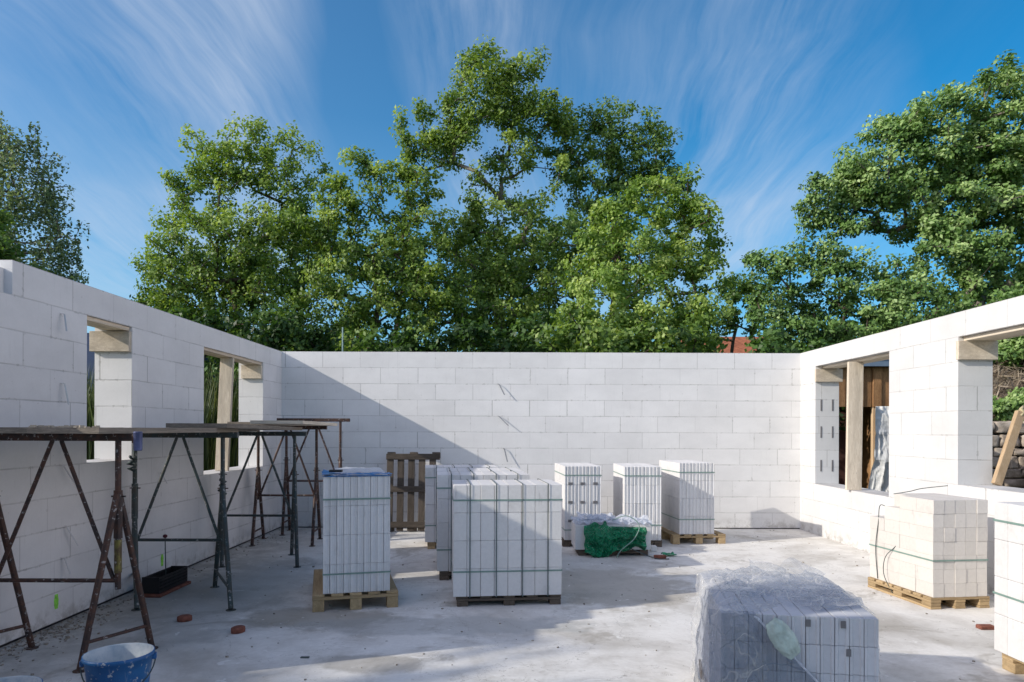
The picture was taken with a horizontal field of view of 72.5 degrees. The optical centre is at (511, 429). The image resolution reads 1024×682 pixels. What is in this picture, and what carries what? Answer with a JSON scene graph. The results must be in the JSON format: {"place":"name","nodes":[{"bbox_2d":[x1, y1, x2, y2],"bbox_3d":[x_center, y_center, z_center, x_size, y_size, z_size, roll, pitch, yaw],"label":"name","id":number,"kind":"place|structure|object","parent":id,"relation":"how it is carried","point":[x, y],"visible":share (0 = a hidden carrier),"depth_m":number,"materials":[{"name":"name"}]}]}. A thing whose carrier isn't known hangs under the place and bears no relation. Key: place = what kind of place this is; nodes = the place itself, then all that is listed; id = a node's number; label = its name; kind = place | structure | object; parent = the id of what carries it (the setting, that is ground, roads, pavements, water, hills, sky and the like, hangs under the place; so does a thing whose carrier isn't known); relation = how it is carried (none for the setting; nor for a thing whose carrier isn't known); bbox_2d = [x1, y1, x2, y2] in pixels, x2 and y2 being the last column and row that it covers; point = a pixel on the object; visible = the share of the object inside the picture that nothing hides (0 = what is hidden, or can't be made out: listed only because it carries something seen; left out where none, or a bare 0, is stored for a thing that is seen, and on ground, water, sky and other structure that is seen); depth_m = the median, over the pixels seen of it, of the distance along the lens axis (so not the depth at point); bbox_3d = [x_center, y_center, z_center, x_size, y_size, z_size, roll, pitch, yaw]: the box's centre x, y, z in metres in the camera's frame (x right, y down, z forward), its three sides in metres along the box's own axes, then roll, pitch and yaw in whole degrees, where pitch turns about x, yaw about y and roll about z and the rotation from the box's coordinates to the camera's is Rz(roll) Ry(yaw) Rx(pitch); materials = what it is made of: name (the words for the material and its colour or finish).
{"place":"outdoors","nodes":[
{"label":"outdoors","id":0,"kind":"place"},
{"bbox_2d":[87,359,238,470],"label":"tall grass","id":1,"kind":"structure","parent":0,"point":[210,412],"depth_m":12.58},
{"bbox_2d":[177,614,191,621],"bbox_3d":[-2.630,1.517,5.613,0.113,0.045,0.089,0,0,-31],"label":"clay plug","id":2,"kind":"object","parent":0,"point":[185,618],"visible":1,"depth_m":5.58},
{"bbox_2d":[231,625,244,633],"bbox_3d":[-2.079,1.519,5.305,0.089,0.045,0.113,0,0,28],"label":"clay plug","id":3,"kind":"object","parent":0,"point":[237,629],"visible":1,"depth_m":5.27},
{"bbox_2d":[436,467,520,558],"bbox_3d":[-0.401,0.962,8.167,0.964,1.004,0.616,0,0,-6],"label":"block stack","id":4,"kind":"object","parent":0,"point":[477,469],"visible":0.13,"depth_m":8.13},
{"bbox_2d":[0,528,1023,681],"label":"floor","id":5,"kind":"structure","parent":0,"point":[612,642],"depth_m":5.51,"materials":[{"name":"concrete"}]},
{"bbox_2d":[0,675,42,681],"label":"bucket","id":6,"kind":"object","parent":5,"relation":"on","point":[24,678],"visible":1,"depth_m":3.55,"materials":[{"name":"blue plastic"}]},
{"bbox_2d":[0,433,157,672],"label":"trestle","id":7,"kind":"object","parent":5,"relation":"on","point":[118,523],"visible":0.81,"depth_m":4.66,"materials":[{"name":"metal"}]},
{"bbox_2d":[0,427,26,432],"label":"scaffold board","id":8,"kind":"object","parent":7,"relation":"on","point":[13,429],"visible":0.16,"depth_m":4.41,"materials":[{"name":"grey wood"}]},
{"bbox_2d":[27,427,238,433],"bbox_3d":[-2.799,0.007,5.473,0.464,0.040,2.240,0,0,0],"label":"scaffold board","id":9,"kind":"object","parent":7,"relation":"on","point":[76,430],"visible":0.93,"depth_m":4.53,"materials":[{"name":"brown wood"}]},
{"bbox_2d":[29,425,99,427],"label":"mortar crumbs","id":10,"kind":"object","parent":9,"relation":"on","point":[74,426],"visible":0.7,"depth_m":4.38,"materials":[{"name":"grey concrete"}]},
{"bbox_2d":[166,423,301,429],"bbox_3d":[-2.753,-0.019,7.193,0.541,0.064,2.200,0,0,0],"label":"scaffold board","id":11,"kind":"object","parent":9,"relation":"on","point":[217,425],"visible":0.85,"depth_m":6.12,"materials":[{"name":"grey wood"}]},
{"bbox_2d":[132,431,142,450],"bbox_3d":[-2.435,0.077,4.544,0.065,0.125,0.060,0,0,0],"label":"board clamp","id":12,"kind":"object","parent":7,"relation":"hanging from","point":[137,439],"visible":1,"depth_m":4.52,"materials":[{"name":"blue metal"}]},
{"bbox_2d":[79,643,156,681],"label":"bucket","id":13,"kind":"object","parent":5,"relation":"on","point":[126,662],"visible":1,"depth_m":3.74,"materials":[{"name":"blue plastic"}]},
{"bbox_2d":[0,260,281,647],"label":"block wall","id":14,"kind":"structure","parent":5,"relation":"on","point":[154,378],"depth_m":6.21,"materials":[{"name":"concrete"}]},
{"bbox_2d":[64,383,68,404],"bbox_3d":[-3.549,-0.280,5.550,0.076,0.172,0.024,0,0,8],"label":"wall tie","id":15,"kind":"object","parent":14,"relation":"attached to","point":[66,393],"depth_m":5.55,"materials":[{"name":"metal"}]},
{"bbox_2d":[63,465,74,482],"bbox_3d":[-3.544,0.360,5.573,0.035,0.152,0.120,0,0,41],"label":"wall tie","id":16,"kind":"object","parent":14,"relation":"attached to","point":[68,474],"depth_m":5.58,"materials":[{"name":"metal"}]},
{"bbox_2d":[63,527,78,545],"bbox_3d":[-3.546,0.865,5.623,0.035,0.162,0.120,0,0,41],"label":"wall tie","id":17,"kind":"object","parent":14,"relation":"attached to","point":[72,535],"depth_m":5.63,"materials":[{"name":"metal"}]},
{"bbox_2d":[87,316,128,330],"bbox_3d":[-3.706,-0.944,6.245,0.200,0.036,0.690,0,0,0],"label":"soffit board","id":18,"kind":"object","parent":14,"relation":"attached to","point":[100,324],"visible":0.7,"depth_m":6.30,"materials":[{"name":"brown wood"}]},
{"bbox_2d":[89,331,130,351],"bbox_3d":[-3.776,-0.825,6.572,0.373,0.190,0.045,0,0,0],"label":"bracket plank","id":19,"kind":"object","parent":14,"relation":"attached to","point":[109,341],"visible":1,"depth_m":6.55,"materials":[{"name":"brown wood"}]},
{"bbox_2d":[215,357,233,470],"bbox_3d":[-3.708,-0.195,9.020,0.205,1.464,0.110,0,0,0],"label":"prop post","id":20,"kind":"object","parent":14,"relation":"on","point":[225,396],"visible":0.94,"depth_m":9.00,"materials":[{"name":"brown wood"}]},
{"bbox_2d":[204,347,260,364],"bbox_3d":[-3.714,-0.944,9.120,0.200,0.036,1.940,0,0,0],"label":"soffit board","id":21,"kind":"object","parent":14,"relation":"attached to","point":[217,354],"visible":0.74,"depth_m":9.03,"materials":[{"name":"brown wood"}]},
{"bbox_2d":[241,365,261,378],"bbox_3d":[-3.752,-0.824,10.072,0.290,0.190,0.045,0,0,0],"label":"bracket plank","id":22,"kind":"object","parent":14,"relation":"attached to","point":[251,371],"visible":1,"depth_m":10.05,"materials":[{"name":"brown wood"}]},
{"bbox_2d":[142,566,190,597],"bbox_3d":[-3.297,1.447,6.665,0.200,0.180,0.590,0,0,1],"label":"slotted crate","id":23,"kind":"object","parent":5,"relation":"on","point":[159,584],"visible":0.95,"depth_m":6.57,"materials":[{"name":"black plastic"}]},
{"bbox_2d":[163,534,166,574],"bbox_3d":[-3.361,1.267,6.770,0.046,0.500,0.047,0,0,0],"label":"marker rod","id":24,"kind":"object","parent":23,"relation":"on","point":[164,535],"visible":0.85,"depth_m":6.76,"materials":[{"name":"black plastic"}]},
{"bbox_2d":[121,432,238,610],"bbox_3d":[-3.039,0.783,6.372,1.384,1.510,0.942,0,0,0],"label":"trestle","id":25,"kind":"object","parent":5,"relation":"on","point":[221,532],"visible":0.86,"depth_m":6.35,"materials":[{"name":"grey metal"}]},
{"bbox_2d":[126,455,137,472],"bbox_3d":[-3.433,0.316,6.321,0.080,0.164,0.083,0,0,43],"label":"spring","id":26,"kind":"object","parent":25,"relation":"attached to","point":[132,463],"visible":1,"depth_m":6.32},
{"bbox_2d":[218,478,226,494],"bbox_3d":[-2.641,0.519,6.372,0.078,0.160,0.075,0,0,0],"label":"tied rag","id":27,"kind":"object","parent":25,"relation":"attached to","point":[222,483],"visible":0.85,"depth_m":6.35,"materials":[{"name":"fabric"}]},
{"bbox_2d":[219,432,306,567],"bbox_3d":[-2.964,0.783,8.172,1.224,1.510,0.842,0,0,0],"label":"trestle","id":28,"kind":"object","parent":5,"relation":"on","point":[293,511],"visible":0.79,"depth_m":8.15,"materials":[{"name":"grey metal"}]},
{"bbox_2d":[249,426,326,546],"bbox_3d":[-3.052,0.745,9.492,1.070,1.585,0.682,0,0,0],"label":"trestle","id":29,"kind":"object","parent":5,"relation":"on","point":[258,494],"visible":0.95,"depth_m":9.47,"materials":[{"name":"metal"}]},
{"bbox_2d":[227,422,286,425],"bbox_3d":[-3.234,-0.070,9.242,0.473,0.040,1.500,0,0,0],"label":"scaffold board","id":30,"kind":"object","parent":29,"relation":"on","point":[247,423],"visible":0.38,"depth_m":8.49,"materials":[{"name":"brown wood"}]},
{"bbox_2d":[250,420,336,425],"bbox_3d":[-2.682,-0.072,8.743,0.610,0.054,1.600,0,0,0],"label":"scaffold board","id":31,"kind":"object","parent":29,"relation":"on","point":[293,423],"visible":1,"depth_m":8.01,"materials":[{"name":"grey wood"}]},
{"bbox_2d":[277,418,349,535],"bbox_3d":[-2.949,0.688,10.372,1.080,1.700,0.582,0,0,0],"label":"trestle","id":32,"kind":"object","parent":5,"relation":"on","point":[287,476],"visible":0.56,"depth_m":10.35,"materials":[{"name":"metal"}]},
{"bbox_2d":[312,569,397,611],"bbox_3d":[-1.483,1.473,6.525,0.720,0.140,1.150,0,0,-15],"label":"pallet","id":33,"kind":"object","parent":5,"relation":"on","point":[319,597],"visible":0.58,"depth_m":6.00,"materials":[{"name":"brown wood"}]},
{"bbox_2d":[322,472,390,593],"bbox_3d":[-1.468,0.905,6.511,0.574,0.994,1.059,0,0,-15],"label":"block stack","id":34,"kind":"object","parent":33,"relation":"on","point":[356,536],"visible":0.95,"depth_m":6.01,"materials":[{"name":"concrete"}]},
{"bbox_2d":[322,467,391,476],"bbox_3d":[-1.459,0.390,6.484,0.603,0.038,1.021,0,0,-15],"label":"plastic wrap","id":35,"kind":"object","parent":34,"relation":"on","point":[372,471],"visible":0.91,"depth_m":6.25,"materials":[{"name":"blue"}]},
{"bbox_2d":[386,452,439,530],"bbox_3d":[-1.501,0.941,10.589,0.810,1.190,0.130,0,-7,-2],"label":"pallet","id":36,"kind":"object","parent":5,"relation":"on","point":[400,489],"visible":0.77,"depth_m":10.54,"materials":[{"name":"brown wood"}]},
{"bbox_2d":[427,542,435,548],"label":"pallet","id":37,"kind":"object","parent":5,"relation":"on","point":[430,545],"visible":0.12,"depth_m":8.99,"materials":[{"name":"brown wood"}]},
{"bbox_2d":[425,464,498,541],"bbox_3d":[-0.681,0.973,9.344,0.964,0.980,0.636,0,0,-7],"label":"block stack","id":38,"kind":"object","parent":37,"relation":"on","point":[430,503],"visible":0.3,"depth_m":8.99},
{"bbox_2d":[439,569,451,579],"bbox_3d":[-0.318,1.502,7.496,0.920,0.090,0.600,0,0,-6],"label":"pallet","id":39,"kind":"object","parent":5,"relation":"on","point":[443,575],"visible":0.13,"depth_m":7.16,"materials":[{"name":"brown wood"}]},
{"bbox_2d":[437,470,528,571],"bbox_3d":[-0.324,0.962,7.497,0.964,1.004,0.616,0,0,-6],"label":"block stack","id":40,"kind":"object","parent":39,"relation":"on","point":[444,518],"visible":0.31,"depth_m":7.16,"materials":[{"name":"concrete"}]},
{"bbox_2d":[0,528,991,679],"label":"debris","id":41,"kind":"object","parent":5,"relation":"on","point":[52,632],"visible":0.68,"depth_m":5.34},
{"bbox_2d":[456,595,560,606],"bbox_3d":[-0.056,1.503,6.426,0.920,0.090,0.600,0,0,-6],"label":"pallet","id":42,"kind":"object","parent":5,"relation":"on","point":[507,600],"visible":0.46,"depth_m":6.13,"materials":[{"name":"brown wood"}]},
{"bbox_2d":[451,478,562,597],"bbox_3d":[-0.067,0.971,6.418,0.964,0.988,0.636,0,0,-6],"label":"block stack","id":43,"kind":"object","parent":42,"relation":"on","point":[506,537],"visible":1,"depth_m":6.11,"materials":[{"name":"concrete"}]},
{"bbox_2d":[281,351,800,528],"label":"block wall","id":44,"kind":"structure","parent":5,"relation":"on","point":[734,418],"depth_m":10.92,"materials":[{"name":"concrete"}]},
{"bbox_2d":[561,537,570,546],"bbox_3d":[0.894,1.506,9.719,0.520,0.090,1.000,0,0,-4],"label":"pallet","id":45,"kind":"object","parent":5,"relation":"on","point":[565,543],"visible":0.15,"depth_m":9.21,"materials":[{"name":"brown wood"}]},
{"bbox_2d":[554,463,601,539],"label":"block stack","id":46,"kind":"object","parent":45,"relation":"on","point":[581,487],"visible":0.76,"depth_m":9.22,"materials":[{"name":"concrete"}]},
{"bbox_2d":[575,550,647,555],"bbox_3d":[1.238,1.515,8.781,0.860,0.075,0.420,0,0,-1],"label":"pallet","id":47,"kind":"object","parent":5,"relation":"on","point":[583,553],"visible":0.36,"depth_m":8.57,"materials":[{"name":"brown wood"}]},
{"bbox_2d":[571,521,650,549],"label":"block stack","id":48,"kind":"object","parent":47,"relation":"on","point":[577,537],"visible":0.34,"depth_m":8.56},
{"bbox_2d":[570,511,652,524],"bbox_3d":[1.237,1.099,8.784,0.988,0.148,0.498,0,0,-1],"label":"plastic wrap","id":49,"kind":"object","parent":48,"relation":"on","point":[587,518],"visible":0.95,"depth_m":8.66,"materials":[{"name":"white"}]},
{"bbox_2d":[584,521,646,557],"bbox_3d":[1.260,1.331,8.467,0.775,0.435,0.143,0,0,-1],"label":"green net","id":50,"kind":"object","parent":48,"relation":"hanging from","point":[603,543],"visible":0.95,"depth_m":8.50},
{"bbox_2d":[612,515,639,557],"bbox_3d":[1.382,1.296,8.447,0.321,0.498,0.184,0,0,0],"label":"long cord","id":51,"kind":"object","parent":50,"relation":"on","point":[635,536],"visible":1,"depth_m":8.42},
{"bbox_2d":[630,548,668,559],"bbox_3d":[1.646,1.491,8.357,0.460,0.125,0.027,0,0,10],"label":"long cord","id":52,"kind":"object","parent":5,"relation":"on","point":[649,556],"visible":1,"depth_m":8.35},
{"bbox_2d":[650,545,656,551],"bbox_3d":[1.802,1.519,8.910,0.080,0.070,0.090,0,0,0],"label":"block fragment","id":53,"kind":"object","parent":5,"relation":"on","point":[653,548],"visible":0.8,"depth_m":8.87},
{"bbox_2d":[651,540,661,546],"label":"pallet","id":54,"kind":"object","parent":5,"relation":"on","point":[657,543],"visible":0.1,"depth_m":9.22,"materials":[{"name":"brown wood"}]},
{"bbox_2d":[613,463,661,539],"bbox_3d":[1.722,0.980,9.694,0.496,0.966,1.009,0,0,0],"label":"block stack","id":55,"kind":"object","parent":54,"relation":"on","point":[636,490],"visible":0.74,"depth_m":9.20,"materials":[{"name":"concrete"}]},
{"bbox_2d":[654,555,665,558],"bbox_3d":[1.773,1.531,8.375,0.140,0.045,0.060,0,0,0],"label":"brick piece","id":56,"kind":"object","parent":5,"relation":"on","point":[660,556],"visible":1,"depth_m":8.35,"materials":[{"name":"brick"}]},
{"bbox_2d":[661,552,676,555],"bbox_3d":[1.923,1.531,8.571,0.174,0.040,0.148,0,0,0],"label":"net scrap","id":57,"kind":"object","parent":5,"relation":"on","point":[667,554],"visible":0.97,"depth_m":8.57,"materials":[{"name":"green"}]},
{"bbox_2d":[661,526,725,543],"bbox_3d":[2.491,1.491,9.950,0.740,0.130,0.980,0,0,-6],"label":"pallet","id":58,"kind":"object","parent":5,"relation":"on","point":[674,538],"visible":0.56,"depth_m":9.49,"materials":[{"name":"brown wood"}]},
{"bbox_2d":[659,460,714,533],"bbox_3d":[2.465,0.942,9.928,0.496,0.966,0.909,0,0,-6],"label":"block stack","id":59,"kind":"object","parent":58,"relation":"on","point":[687,496],"visible":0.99,"depth_m":9.50,"materials":[{"name":"concrete"}]},
{"bbox_2d":[699,659,706,681],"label":"pallet","id":60,"kind":"object","parent":5,"relation":"on","point":[701,669],"visible":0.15,"depth_m":4.33,"materials":[{"name":"wood"}]},
{"bbox_2d":[700,573,878,681],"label":"block stack","id":61,"kind":"object","parent":60,"relation":"on","point":[838,645],"visible":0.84,"depth_m":3.45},
{"bbox_2d":[691,563,880,681],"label":"plastic sheet","id":62,"kind":"object","parent":61,"relation":"on","point":[744,585],"visible":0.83,"depth_m":3.81,"materials":[{"name":"clear"}]},
{"bbox_2d":[765,617,800,659],"bbox_3d":[1.294,0.998,3.334,0.116,0.196,0.055,-42,-6,7],"label":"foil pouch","id":63,"kind":"object","parent":62,"relation":"attached to","point":[782,637],"visible":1,"depth_m":3.32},
{"bbox_2d":[800,295,1023,595],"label":"block wall","id":64,"kind":"structure","parent":5,"relation":"on","point":[940,412],"depth_m":7.79,"materials":[{"name":"concrete"}]},
{"bbox_2d":[815,369,842,381],"bbox_3d":[4.701,-0.796,10.374,0.399,0.190,0.045,0,0,0],"label":"bracket plank","id":65,"kind":"object","parent":64,"relation":"attached to","point":[828,375],"visible":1,"depth_m":10.35,"materials":[{"name":"brown wood"}]},
{"bbox_2d":[845,362,863,489],"bbox_3d":[4.569,-0.043,9.327,0.237,1.713,0.080,0,0,0],"label":"prop post","id":66,"kind":"object","parent":64,"relation":"on","point":[854,434],"visible":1,"depth_m":9.30,"materials":[{"name":"brown wood"}]},
{"bbox_2d":[823,353,888,368],"bbox_3d":[4.734,-0.916,9.386,0.230,0.036,2.012,0,0,0],"label":"soffit board","id":67,"kind":"object","parent":64,"relation":"attached to","point":[876,358],"visible":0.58,"depth_m":9.28,"materials":[{"name":"brown wood"}]},
{"bbox_2d":[956,341,997,359],"bbox_3d":[4.699,-0.796,7.062,0.401,0.190,0.045,0,0,0],"label":"bracket plank","id":68,"kind":"object","parent":64,"relation":"attached to","point":[976,350],"visible":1,"depth_m":7.04,"materials":[{"name":"brown wood"}]},
{"bbox_2d":[964,325,1023,340],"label":"soffit board","id":69,"kind":"object","parent":64,"relation":"attached to","point":[1007,333],"visible":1,"depth_m":6.68,"materials":[{"name":"brown wood"}]},
{"bbox_2d":[991,405,1023,485],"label":"leaning beam","id":70,"kind":"structure","parent":64,"relation":"on","point":[1008,448],"depth_m":6.98,"materials":[{"name":"brown wood"}]},
{"bbox_2d":[868,577,989,609],"bbox_3d":[3.846,1.511,6.509,0.560,0.100,0.880,0,0,-7],"label":"pallet","id":71,"kind":"object","parent":5,"relation":"on","point":[928,602],"visible":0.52,"depth_m":6.17,"materials":[{"name":"brown wood"}]},
{"bbox_2d":[869,493,987,597],"bbox_3d":[3.851,1.038,6.516,0.524,0.843,0.889,0,0,-7],"label":"block stack","id":72,"kind":"object","parent":71,"relation":"on","point":[939,542],"visible":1,"depth_m":6.11,"materials":[{"name":"concrete"}]},
{"bbox_2d":[875,504,884,577],"bbox_3d":[3.601,1.091,6.771,0.144,0.718,0.046,0,0,43],"label":"loose strap","id":73,"kind":"object","parent":72,"relation":"attached to","point":[876,539],"visible":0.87,"depth_m":6.80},
{"bbox_2d":[883,546,895,592],"bbox_3d":[3.570,1.303,6.575,0.016,0.492,0.157,0,0,-34],"label":"loose strap","id":74,"kind":"object","parent":72,"relation":"attached to","point":[883,567],"visible":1,"depth_m":6.62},
{"bbox_2d":[894,485,947,493],"bbox_3d":[3.821,0.567,6.560,0.484,0.090,0.109,0,0,0],"label":"loose strap","id":75,"kind":"object","parent":72,"relation":"on","point":[918,489],"visible":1,"depth_m":6.55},
{"bbox_2d":[976,624,993,629],"bbox_3d":[3.701,1.545,5.460,0.120,0.030,0.070,0,0,0],"label":"brick piece","id":76,"kind":"object","parent":5,"relation":"on","point":[985,626],"visible":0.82,"depth_m":5.43,"materials":[{"name":"brick"}]},
{"bbox_2d":[1002,653,1023,673],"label":"pallet","id":77,"kind":"object","parent":5,"relation":"on","point":[1012,665],"visible":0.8,"depth_m":4.46,"materials":[{"name":"brown wood"}]},
{"bbox_2d":[993,502,1023,661],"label":"block stack","id":78,"kind":"object","parent":77,"relation":"on","point":[1008,592],"visible":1,"depth_m":4.46,"materials":[{"name":"concrete"}]},
{"bbox_2d":[0,0,1023,351],"label":"sky","id":79,"kind":"structure","parent":0,"point":[760,95],"materials":[{"name":"blue"}]},
{"bbox_2d":[992,367,1022,420],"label":"bank","id":80,"kind":"structure","parent":0,"point":[1003,389],"depth_m":13.20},
{"bbox_2d":[993,360,1023,418],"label":"dry brush","id":81,"kind":"object","parent":80,"relation":"on","point":[1016,377],"visible":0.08,"depth_m":13.01,"materials":[{"name":"plant"}]},
{"label":"ground","id":82,"kind":"structure","parent":0,"visible":0},
{"bbox_2d":[0,209,45,270],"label":"dark shrub","id":83,"kind":"object","parent":82,"relation":"on","point":[9,252],"visible":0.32,"depth_m":16.88,"materials":[{"name":"green plant"}]},
{"bbox_2d":[0,110,90,283],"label":"birch tree","id":84,"kind":"object","parent":82,"relation":"on","point":[48,200],"visible":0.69,"depth_m":23.85,"materials":[{"name":"green plant"}]},
{"bbox_2d":[87,333,219,394],"bbox_3d":[-12.456,-0.733,22.468,5.600,4.720,6.200,0,0,0],"label":"tree","id":85,"kind":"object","parent":82,"relation":"on","point":[90,359],"depth_m":20.95,"materials":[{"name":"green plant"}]},
{"bbox_2d":[128,111,342,373],"bbox_3d":[-8.184,-3.927,20.605,6.474,11.124,4.136,0,0,0],"label":"ash tree","id":86,"kind":"object","parent":82,"relation":"on","point":[241,289],"visible":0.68,"depth_m":20.43,"materials":[{"name":"green plant"}]},
{"bbox_2d":[162,300,327,419],"bbox_3d":[-6.714,-0.675,15.972,4.854,4.648,2.084,0,0,0],"label":"bush","id":87,"kind":"object","parent":82,"relation":"on","point":[283,326],"visible":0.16,"depth_m":15.86,"materials":[{"name":"green plant"}]},
{"bbox_2d":[272,313,452,351],"bbox_3d":[-3.637,-0.522,16.565,4.815,4.361,2.100,0,0,0],"label":"bush","id":88,"kind":"object","parent":82,"relation":"on","point":[317,335],"visible":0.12,"depth_m":16.20,"materials":[{"name":"green plant"}]},
{"bbox_2d":[273,145,463,351],"bbox_3d":[-4.037,-3.247,19.957,5.326,9.786,3.607,0,0,0],"label":"oak tree","id":89,"kind":"object","parent":82,"relation":"on","point":[378,272],"visible":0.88,"depth_m":19.62,"materials":[{"name":"green plant"}]},
{"bbox_2d":[129,208,614,335],"bbox_3d":[-5.261,-3.573,26.888,19.003,10.410,4.295,0,0,0],"label":"lime tree","id":90,"kind":"object","parent":82,"relation":"on","point":[558,256],"visible":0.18,"depth_m":26.46,"materials":[{"name":"green plant"}]},
{"bbox_2d":[392,307,584,351],"bbox_3d":[-0.569,-0.559,16.005,5.047,4.456,1.990,0,0,0],"label":"bush","id":91,"kind":"object","parent":82,"relation":"on","point":[470,334],"visible":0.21,"depth_m":15.87,"materials":[{"name":"green plant"}]},
{"bbox_2d":[388,34,596,351],"bbox_3d":[-0.674,-5.391,21.691,5.648,14.098,4.725,0,0,-38],"label":"maple tree","id":92,"kind":"object","parent":82,"relation":"on","point":[492,276],"visible":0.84,"depth_m":21.55,"materials":[{"name":"green plant"}]},
{"bbox_2d":[233,317,860,409],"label":"woodland","id":93,"kind":"object","parent":82,"relation":"on","point":[338,333],"depth_m":30.62,"materials":[{"name":"green plant"}]},
{"bbox_2d":[536,95,696,316],"bbox_3d":[3.459,-4.619,23.116,4.736,12.585,4.296,0,0,-43],"label":"oak tree","id":94,"kind":"object","parent":82,"relation":"on","point":[616,161],"visible":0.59,"depth_m":22.70,"materials":[{"name":"green plant"}]},
{"bbox_2d":[527,300,727,352],"bbox_3d":[2.542,-0.548,14.935,4.537,4.449,2.081,0,0,0],"label":"bush","id":95,"kind":"object","parent":82,"relation":"on","point":[665,339],"visible":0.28,"depth_m":14.72,"materials":[{"name":"green plant"}]},
{"bbox_2d":[547,160,743,352],"bbox_3d":[3.319,-2.553,17.762,5.225,8.468,4.192,0,0,0],"label":"maple tree","id":96,"kind":"object","parent":82,"relation":"on","point":[673,261],"visible":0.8,"depth_m":17.64,"materials":[{"name":"green plant"}]},
{"bbox_2d":[681,337,762,352],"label":"roofed house","id":97,"kind":"structure","parent":82,"relation":"on","point":[739,346],"depth_m":38.04,"materials":[{"name":"ceramic"}]},
{"bbox_2d":[700,251,772,352],"bbox_3d":[6.621,-1.843,20.962,2.363,7.053,1.723,0,0,0],"label":"tree","id":98,"kind":"object","parent":82,"relation":"on","point":[731,298],"visible":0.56,"depth_m":20.89,"materials":[{"name":"green plant"}]},
{"bbox_2d":[744,316,845,430],"bbox_3d":[5.649,-0.293,14.071,2.928,3.946,1.552,0,0,-12],"label":"bush","id":99,"kind":"object","parent":82,"relation":"on","point":[773,347],"visible":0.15,"depth_m":13.86,"materials":[{"name":"green plant"}]},
{"bbox_2d":[839,359,888,488],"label":"wooden shed","id":100,"kind":"structure","parent":82,"relation":"on","point":[875,384],"depth_m":13.22,"materials":[{"name":"brown wood"}]},
{"bbox_2d":[839,409,845,484],"bbox_3d":[6.431,0.637,14.142,0.700,2.105,0.050,0,0,0],"label":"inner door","id":101,"kind":"structure","parent":100,"relation":"in","point":[842,434],"depth_m":14.12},
{"bbox_2d":[868,406,888,491],"bbox_3d":[6.971,0.571,13.038,0.886,2.000,0.116,0,0,0],"label":"plastic curtain","id":102,"kind":"object","parent":100,"relation":"hanging from","point":[879,478],"visible":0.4,"depth_m":13.06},
{"bbox_2d":[742,233,1023,352],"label":"apple tree","id":103,"kind":"object","parent":82,"relation":"on","point":[895,297],"visible":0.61,"depth_m":15.27,"materials":[{"name":"green plant"}]},
{"bbox_2d":[791,49,1023,309],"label":"walnut tree","id":104,"kind":"object","parent":82,"relation":"on","point":[857,183],"visible":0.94,"depth_m":17.16,"materials":[{"name":"green plant"}]},
{"bbox_2d":[992,421,1023,487],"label":"stone wall","id":105,"kind":"structure","parent":82,"relation":"on","point":[1014,476],"depth_m":11.22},
{"bbox_2d":[993,336,1023,376],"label":"bush","id":106,"kind":"object","parent":82,"relation":"on","point":[1010,350],"visible":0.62,"depth_m":13.37,"materials":[{"name":"green plant"}]},
{"bbox_2d":[993,386,1023,420],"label":"bush","id":107,"kind":"object","parent":82,"relation":"on","point":[1007,407],"visible":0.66,"depth_m":11.52,"materials":[{"name":"green plant"}]}
]}

